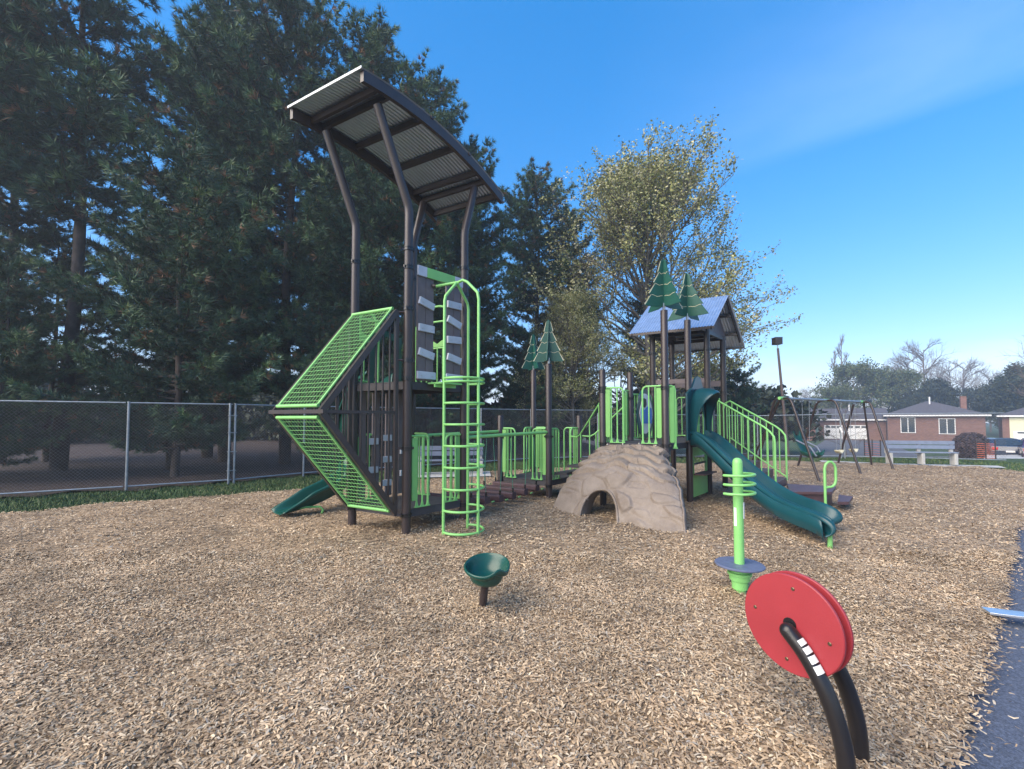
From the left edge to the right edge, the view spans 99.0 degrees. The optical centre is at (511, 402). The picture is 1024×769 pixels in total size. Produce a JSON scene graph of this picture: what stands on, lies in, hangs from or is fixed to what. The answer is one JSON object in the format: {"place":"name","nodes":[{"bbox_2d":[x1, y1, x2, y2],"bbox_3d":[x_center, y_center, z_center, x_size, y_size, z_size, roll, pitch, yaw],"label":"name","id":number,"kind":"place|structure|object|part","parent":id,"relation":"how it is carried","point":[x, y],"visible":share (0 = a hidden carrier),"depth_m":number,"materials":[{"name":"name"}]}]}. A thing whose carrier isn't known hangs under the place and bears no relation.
{"place":"outdoors","nodes":[
{"label":"outdoors","id":0,"kind":"place"},
{"bbox_2d":[0,432,699,496],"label":"soil","id":1,"kind":"structure","parent":0,"point":[261,457],"depth_m":15.30,"materials":[{"name":"brown soil"}]},
{"bbox_2d":[0,230,69,443],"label":"pine tree","id":2,"kind":"object","parent":1,"relation":"on","point":[34,252],"visible":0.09,"depth_m":14.14,"materials":[{"name":"green plant"}]},
{"bbox_2d":[0,236,101,466],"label":"pine tree","id":3,"kind":"object","parent":1,"relation":"on","point":[20,343],"visible":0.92,"depth_m":11.60,"materials":[{"name":"green plant"}]},
{"bbox_2d":[0,7,117,461],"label":"pine tree","id":4,"kind":"object","parent":1,"relation":"on","point":[17,220],"visible":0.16,"depth_m":17.34,"materials":[{"name":"green plant"}]},
{"bbox_2d":[0,0,122,222],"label":"pine tree","id":5,"kind":"object","parent":1,"relation":"on","point":[10,44],"visible":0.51,"depth_m":13.74,"materials":[{"name":"green plant"}]},
{"bbox_2d":[1,205,134,461],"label":"pine tree","id":6,"kind":"object","parent":1,"relation":"on","point":[62,260],"visible":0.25,"depth_m":17.43,"materials":[{"name":"green plant"}]},
{"bbox_2d":[0,0,192,470],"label":"pine tree","id":7,"kind":"object","parent":1,"relation":"on","point":[85,114],"visible":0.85,"depth_m":14.31,"materials":[{"name":"green plant"}]},
{"bbox_2d":[0,110,307,476],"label":"pine tree","id":8,"kind":"object","parent":1,"relation":"on","point":[193,202],"visible":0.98,"depth_m":12.29,"materials":[{"name":"green plant"}]},
{"bbox_2d":[54,213,269,469],"bbox_3d":[-11.496,-1.990,14.838,5.329,8.913,5.632,-2,-3,44],"label":"pine tree","id":9,"kind":"object","parent":1,"relation":"on","point":[161,363],"visible":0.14,"depth_m":13.95,"materials":[{"name":"green plant"}]},
{"bbox_2d":[43,1,312,457],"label":"pine tree","id":10,"kind":"object","parent":1,"relation":"on","point":[102,248],"visible":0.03,"depth_m":17.97,"materials":[{"name":"green plant"}]},
{"bbox_2d":[128,0,320,461],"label":"pine tree","id":11,"kind":"object","parent":1,"relation":"on","point":[188,96],"visible":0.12,"depth_m":16.23,"materials":[{"name":"green plant"}]},
{"bbox_2d":[124,0,398,463],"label":"pine tree","id":12,"kind":"object","parent":1,"relation":"on","point":[281,143],"visible":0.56,"depth_m":15.80,"materials":[{"name":"green plant"}]},
{"bbox_2d":[0,400,594,494],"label":"chain link fence","id":13,"kind":"object","parent":1,"relation":"on","point":[228,470],"visible":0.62,"depth_m":11.06,"materials":[{"name":"metal"}]},
{"bbox_2d":[251,286,368,468],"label":"pine tree","id":14,"kind":"object","parent":1,"relation":"on","point":[317,344],"visible":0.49,"depth_m":14.53,"materials":[{"name":"green plant"}]},
{"bbox_2d":[281,180,400,401],"bbox_3d":[-9.797,-5.606,25.850,7.347,17.093,7.509,0,-2,6],"label":"pine tree","id":15,"kind":"object","parent":1,"relation":"on","point":[327,372],"depth_m":24.17,"materials":[{"name":"green plant"}]},
{"bbox_2d":[288,62,403,372],"bbox_3d":[-7.022,-6.580,20.515,6.787,18.702,7.286,0,-2,8],"label":"pine tree","id":16,"kind":"object","parent":1,"relation":"on","point":[311,156],"visible":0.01,"depth_m":19.50,"materials":[{"name":"green plant"}]},
{"bbox_2d":[253,0,470,461],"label":"pine tree","id":17,"kind":"object","parent":1,"relation":"on","point":[374,41],"visible":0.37,"depth_m":16.18,"materials":[{"name":"green plant"}]},
{"bbox_2d":[370,300,476,461],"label":"pine tree","id":18,"kind":"object","parent":1,"relation":"on","point":[424,400],"visible":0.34,"depth_m":17.25,"materials":[{"name":"green plant"}]},
{"bbox_2d":[358,59,512,458],"bbox_3d":[-3.371,-5.849,18.584,6.181,17.032,6.636,-1,-2,14],"label":"pine tree","id":19,"kind":"object","parent":1,"relation":"on","point":[440,236],"visible":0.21,"depth_m":18.12,"materials":[{"name":"green plant"}]},
{"bbox_2d":[414,133,532,455],"bbox_3d":[-2.039,-4.969,20.530,5.985,15.362,5.575,0,-2,-7],"label":"pine tree","id":20,"kind":"object","parent":1,"relation":"on","point":[488,237],"visible":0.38,"depth_m":20.18,"materials":[{"name":"green plant"}]},
{"bbox_2d":[457,229,504,390],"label":"pine tree","id":21,"kind":"object","parent":1,"relation":"on","point":[491,289],"visible":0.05,"depth_m":27.62,"materials":[{"name":"green plant"}]},
{"bbox_2d":[482,322,570,453],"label":"pine tree","id":22,"kind":"object","parent":1,"relation":"on","point":[509,391],"visible":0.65,"depth_m":21.32,"materials":[{"name":"green plant"}]},
{"bbox_2d":[484,156,615,423],"bbox_3d":[1.904,-5.467,25.171,7.359,16.752,7.200,0,-2,-9],"label":"pine tree","id":23,"kind":"object","parent":1,"relation":"on","point":[531,226],"visible":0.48,"depth_m":24.03,"materials":[{"name":"green plant"}]},
{"bbox_2d":[527,204,603,446],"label":"pine tree","id":24,"kind":"object","parent":1,"relation":"on","point":[569,270],"visible":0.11,"depth_m":26.66,"materials":[{"name":"green plant"}]},
{"bbox_2d":[507,287,649,452],"bbox_3d":[3.045,-1.655,22.122,7.200,8.612,6.572,1,-2,-15],"label":"leafy tree","id":25,"kind":"object","parent":1,"relation":"on","point":[579,305],"visible":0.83,"depth_m":21.58,"materials":[{"name":"green plant"}]},
{"bbox_2d":[603,281,669,438],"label":"pine tree","id":26,"kind":"object","parent":1,"relation":"on","point":[639,304],"visible":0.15,"depth_m":28.03,"materials":[{"name":"green plant"}]},
{"bbox_2d":[0,422,1023,511],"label":"ground","id":27,"kind":"structure","parent":0,"point":[796,451],"depth_m":35.09,"materials":[{"name":"green plant"}]},
{"bbox_2d":[31,364,839,447],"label":"undergrowth","id":28,"kind":"object","parent":27,"relation":"on","point":[767,398],"visible":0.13,"depth_m":33.27,"materials":[{"name":"green plant"}]},
{"bbox_2d":[0,460,1023,768],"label":"mulch","id":29,"kind":"object","parent":27,"relation":"on","point":[962,486],"visible":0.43,"depth_m":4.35,"materials":[{"name":"beige wood"}]},
{"bbox_2d":[268,65,503,535],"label":"play tower","id":30,"kind":"structure","parent":29,"relation":"on","point":[428,164],"depth_m":6.54,"materials":[{"name":"brown metal"}]},
{"bbox_2d":[416,430,546,505],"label":"log bridge","id":31,"kind":"structure","parent":30,"relation":"attached to","point":[498,491],"depth_m":8.17,"materials":[{"name":"metal"}]},
{"bbox_2d":[418,471,490,476],"bbox_3d":[-1.950,2.118,12.928,2.714,0.001,1.201,0,-2,-9],"label":"bench pad","id":32,"kind":"object","parent":29,"relation":"on","point":[437,474],"visible":0.4,"depth_m":12.88,"materials":[{"name":"concrete"}]},
{"bbox_2d":[418,446,482,474],"bbox_3d":[-1.829,1.718,13.016,1.930,0.865,0.335,0,-2,-9],"label":"park bench","id":33,"kind":"object","parent":32,"relation":"on","point":[436,453],"visible":0.56,"depth_m":12.98,"materials":[{"name":"metal"}]},
{"bbox_2d":[464,553,509,606],"bbox_3d":[-0.219,1.633,3.800,0.402,0.538,0.396,0,-2,0],"label":"bucket spinner","id":34,"kind":"object","parent":29,"relation":"on","point":[484,571],"visible":0.98,"depth_m":3.86,"materials":[{"name":"green plastic"}]},
{"bbox_2d":[497,320,581,497],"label":"platform","id":35,"kind":"structure","parent":29,"relation":"on","point":[548,349],"depth_m":9.36,"materials":[{"name":"plastic"}]},
{"bbox_2d":[553,259,852,548],"bbox_3d":[3.786,-0.269,8.889,4.781,4.720,5.692,-2,-3,41],"label":"playhouse","id":36,"kind":"object","parent":29,"relation":"on","point":[637,480],"visible":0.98,"depth_m":8.12,"materials":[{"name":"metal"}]},
{"bbox_2d":[714,458,765,593],"bbox_3d":[2.130,1.214,4.106,0.426,1.388,0.426,0,-2,0],"label":"stand spinner","id":37,"kind":"object","parent":29,"relation":"on","point":[740,567],"visible":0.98,"depth_m":4.07,"materials":[{"name":"green metal"}]},
{"bbox_2d":[745,571,869,768],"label":"disc spinner","id":38,"kind":"object","parent":29,"relation":"on","point":[799,624],"visible":0.99,"depth_m":2.03,"materials":[{"name":"red plastic"}]},
{"bbox_2d":[752,397,893,481],"bbox_3d":[10.200,1.079,14.620,6.405,2.404,2.814,1,-3,-32],"label":"swing set","id":39,"kind":"object","parent":29,"relation":"on","point":[804,450],"visible":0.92,"depth_m":13.85,"materials":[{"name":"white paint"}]},
{"bbox_2d":[0,453,1023,512],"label":"grass","id":40,"kind":"structure","parent":27,"relation":"on","point":[238,487],"depth_m":10.58,"materials":[{"name":"green plant"}]},
{"bbox_2d":[597,413,1006,460],"bbox_3d":[11.681,1.487,19.200,15.813,2.057,2.277,0,-2,7],"label":"chain link fence","id":41,"kind":"object","parent":40,"relation":"on","point":[840,438],"visible":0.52,"depth_m":18.95,"materials":[{"name":"metal"}]},
{"bbox_2d":[493,107,803,438],"bbox_3d":[7.348,-5.409,24.001,16.129,17.053,14.722,2,-3,-34],"label":"leafy tree","id":42,"kind":"object","parent":27,"relation":"on","point":[631,194],"visible":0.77,"depth_m":21.36,"materials":[{"name":"green plant"}]},
{"bbox_2d":[700,353,768,452],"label":"pine tree","id":43,"kind":"object","parent":27,"relation":"on","point":[744,394],"visible":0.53,"depth_m":26.08,"materials":[{"name":"green plant"}]},
{"bbox_2d":[771,337,789,457],"bbox_3d":[13.026,-0.228,21.124,0.673,5.866,0.360,0,-2,0],"label":"lamp post","id":44,"kind":"object","parent":27,"relation":"on","point":[777,341],"visible":0.94,"depth_m":21.07,"materials":[{"name":"metal"}]},
{"bbox_2d":[799,386,817,397],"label":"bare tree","id":45,"kind":"object","parent":27,"relation":"on","point":[806,396],"visible":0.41,"depth_m":96.41,"materials":[{"name":"grey plant"}]},
{"bbox_2d":[806,408,817,440],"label":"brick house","id":46,"kind":"structure","parent":27,"relation":"on","point":[812,430],"depth_m":59.62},
{"bbox_2d":[824,351,838,386],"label":"bare tree","id":47,"kind":"object","parent":27,"relation":"on","point":[835,356],"visible":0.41,"depth_m":104.45,"materials":[{"name":"grey plant"}]},
{"bbox_2d":[812,382,861,408],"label":"leafy tree","id":48,"kind":"object","parent":27,"relation":"on","point":[844,393],"visible":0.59,"depth_m":79.94,"materials":[{"name":"green plant"}]},
{"bbox_2d":[826,333,849,384],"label":"bare tree","id":49,"kind":"object","parent":27,"relation":"on","point":[839,351],"visible":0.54,"depth_m":101.82,"materials":[{"name":"plant"}]},
{"bbox_2d":[814,399,888,456],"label":"bare tree","id":50,"kind":"object","parent":27,"relation":"on","point":[849,425],"visible":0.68,"depth_m":25.83,"materials":[{"name":"brown plant"}]},
{"bbox_2d":[808,355,895,412],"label":"leafy tree","id":51,"kind":"object","parent":27,"relation":"on","point":[848,371],"visible":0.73,"depth_m":81.66,"materials":[{"name":"green plant"}]},
{"bbox_2d":[816,406,887,440],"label":"brick garage","id":52,"kind":"structure","parent":27,"relation":"on","point":[836,424],"depth_m":61.95,"materials":[{"name":"brown brick"}]},
{"bbox_2d":[824,425,842,438],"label":"garage door","id":53,"kind":"structure","parent":52,"relation":"in","point":[836,426],"depth_m":62.84,"materials":[{"name":"white metal"}]},
{"bbox_2d":[848,425,866,438],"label":"garage door","id":54,"kind":"structure","parent":52,"relation":"in","point":[862,426],"depth_m":61.28,"materials":[{"name":"white metal"}]},
{"bbox_2d":[864,439,880,455],"bbox_3d":[18.482,2.522,22.420,0.047,1.280,1.050,0,-2,0],"label":"safety fence","id":55,"kind":"object","parent":27,"relation":"on","point":[872,443],"visible":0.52,"depth_m":22.41,"materials":[{"name":"orange plastic"}]},
{"bbox_2d":[851,363,910,412],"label":"leafy tree","id":56,"kind":"object","parent":27,"relation":"on","point":[889,372],"visible":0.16,"depth_m":87.25,"materials":[{"name":"green plant"}]},
{"bbox_2d":[875,366,933,410],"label":"leafy tree","id":57,"kind":"object","parent":27,"relation":"on","point":[902,378],"visible":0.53,"depth_m":84.53,"materials":[{"name":"green plant"}]},
{"bbox_2d":[878,352,938,407],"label":"bare tree","id":58,"kind":"object","parent":27,"relation":"on","point":[900,363],"visible":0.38,"depth_m":97.78,"materials":[{"name":"grey plant"}]},
{"bbox_2d":[888,393,933,411],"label":"leafy tree","id":59,"kind":"object","parent":27,"relation":"on","point":[915,399],"visible":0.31,"depth_m":77.89,"materials":[{"name":"green plant"}]},
{"bbox_2d":[887,338,960,407],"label":"bare tree","id":60,"kind":"object","parent":27,"relation":"on","point":[904,349],"visible":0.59,"depth_m":96.84,"materials":[{"name":"plant"}]},
{"bbox_2d":[893,376,962,407],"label":"leafy tree","id":61,"kind":"object","parent":27,"relation":"on","point":[941,390],"visible":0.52,"depth_m":78.89,"materials":[{"name":"green plant"}]},
{"bbox_2d":[882,396,991,440],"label":"brick house","id":62,"kind":"structure","parent":27,"relation":"on","point":[929,406],"depth_m":55.64,"materials":[{"name":"brown brick"}]},
{"bbox_2d":[900,417,915,432],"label":"window","id":63,"kind":"structure","parent":62,"relation":"in","point":[910,425],"depth_m":56.66,"materials":[{"name":"white glass"}]},
{"bbox_2d":[938,418,955,433],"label":"window","id":64,"kind":"structure","parent":62,"relation":"in","point":[950,420],"depth_m":54.44,"materials":[{"name":"white glass"}]},
{"bbox_2d":[924,360,981,396],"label":"bare tree","id":65,"kind":"object","parent":27,"relation":"on","point":[948,377],"visible":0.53,"depth_m":91.01,"materials":[{"name":"grey plant"}]},
{"bbox_2d":[953,441,984,458],"bbox_3d":[27.986,3.044,26.905,1.672,1.381,1.653,0,-2,0],"label":"shrub","id":66,"kind":"object","parent":27,"relation":"on","point":[962,453],"visible":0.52,"depth_m":26.50,"materials":[{"name":"brown plant"}]},
{"bbox_2d":[952,432,987,444],"bbox_3d":[37.677,3.359,35.900,2.348,1.940,2.337,0,-2,0],"label":"shrub","id":67,"kind":"object","parent":27,"relation":"on","point":[978,437],"visible":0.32,"depth_m":35.61,"materials":[{"name":"brown plant"}]},
{"bbox_2d":[945,357,997,408],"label":"bare tree","id":68,"kind":"object","parent":27,"relation":"on","point":[969,367],"visible":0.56,"depth_m":95.06,"materials":[{"name":"plant"}]},
{"bbox_2d":[956,386,990,423],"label":"leafy tree","id":69,"kind":"object","parent":27,"relation":"on","point":[969,396],"visible":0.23,"depth_m":83.65,"materials":[{"name":"green plant"}]},
{"bbox_2d":[959,365,1005,431],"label":"bare tree","id":70,"kind":"object","parent":27,"relation":"on","point":[990,424],"visible":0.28,"depth_m":99.09,"materials":[{"name":"brown plant"}]},
{"bbox_2d":[975,439,996,458],"bbox_3d":[20.785,2.118,19.183,0.050,0.980,0.627,1,-3,-31],"label":"safety fence","id":71,"kind":"object","parent":27,"relation":"on","point":[976,445],"visible":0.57,"depth_m":19.29,"materials":[{"name":"orange plastic"}]},
{"bbox_2d":[968,375,1023,418],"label":"leafy tree","id":72,"kind":"object","parent":27,"relation":"on","point":[985,409],"visible":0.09,"depth_m":77.05,"materials":[{"name":"green plant"}]},
{"bbox_2d":[975,361,1023,428],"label":"leafy tree","id":73,"kind":"object","parent":27,"relation":"on","point":[998,394],"visible":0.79,"depth_m":68.14,"materials":[{"name":"green plant"}]},
{"bbox_2d":[996,408,1023,439],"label":"cream house","id":74,"kind":"structure","parent":27,"relation":"on","point":[1013,423],"depth_m":51.39,"materials":[{"name":"beige paint"}]},
{"bbox_2d":[1013,431,1023,439],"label":"garage door","id":75,"kind":"structure","parent":74,"relation":"in","point":[1017,434],"depth_m":50.98,"materials":[{"name":"white metal"}]},
{"bbox_2d":[1000,334,1023,395],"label":"bare tree","id":76,"kind":"object","parent":27,"relation":"on","point":[1021,375],"visible":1,"depth_m":35.73,"materials":[{"name":"plant"}]},
{"bbox_2d":[0,0,1023,422],"label":"sky","id":77,"kind":"structure","parent":0,"point":[880,142],"materials":[{"name":"blue"}]},
{"bbox_2d":[676,455,948,457],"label":"road","id":78,"kind":"structure","parent":0,"point":[798,456],"depth_m":32.08,"materials":[{"name":"grey asphalt"}]},
{"bbox_2d":[1018,438,1023,456],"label":"parked car","id":79,"kind":"object","parent":78,"relation":"on","point":[1021,449],"visible":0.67,"depth_m":28.05,"materials":[{"name":"white glass"}]},
{"bbox_2d":[798,439,916,458],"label":"driveway","id":80,"kind":"structure","parent":0,"point":[830,445],"depth_m":36.09,"materials":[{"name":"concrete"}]},
{"bbox_2d":[820,460,1004,467],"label":"pavement","id":81,"kind":"structure","parent":0,"point":[945,465],"depth_m":16.23,"materials":[{"name":"concrete"}]},
{"bbox_2d":[884,440,958,464],"bbox_3d":[15.030,1.837,16.088,2.162,0.865,0.335,0,-2,12],"label":"park bench","id":82,"kind":"object","parent":81,"relation":"on","point":[948,445],"visible":0.88,"depth_m":16.06,"materials":[{"name":"metal"}]},
{"bbox_2d":[940,523,1023,768],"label":"path","id":83,"kind":"structure","parent":0,"point":[1003,724],"depth_m":2.63,"materials":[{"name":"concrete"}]},
{"bbox_2d":[981,607,1023,618],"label":"metal strip","id":84,"kind":"object","parent":83,"relation":"on","point":[1005,613],"visible":1,"depth_m":3.63,"materials":[{"name":"metal"}]},
{"bbox_2d":[984,455,1023,458],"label":"sidewalk","id":85,"kind":"structure","parent":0,"point":[1009,456],"depth_m":28.04,"materials":[{"name":"concrete"}]},
{"bbox_2d":[980,438,1020,454],"bbox_3d":[35.737,3.301,31.877,1.800,1.450,4.290,-2,-3,38],"label":"parked car","id":86,"kind":"object","parent":85,"relation":"on","point":[1011,445],"visible":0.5,"depth_m":30.71,"materials":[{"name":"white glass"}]},
{"bbox_3d":[35.527,2.825,31.626,1.724,0.382,2.532,-2,-3,38],"label":"window","id":87,"kind":"part","parent":86,"relation":"part of","materials":[{"name":"glass"}]}
]}

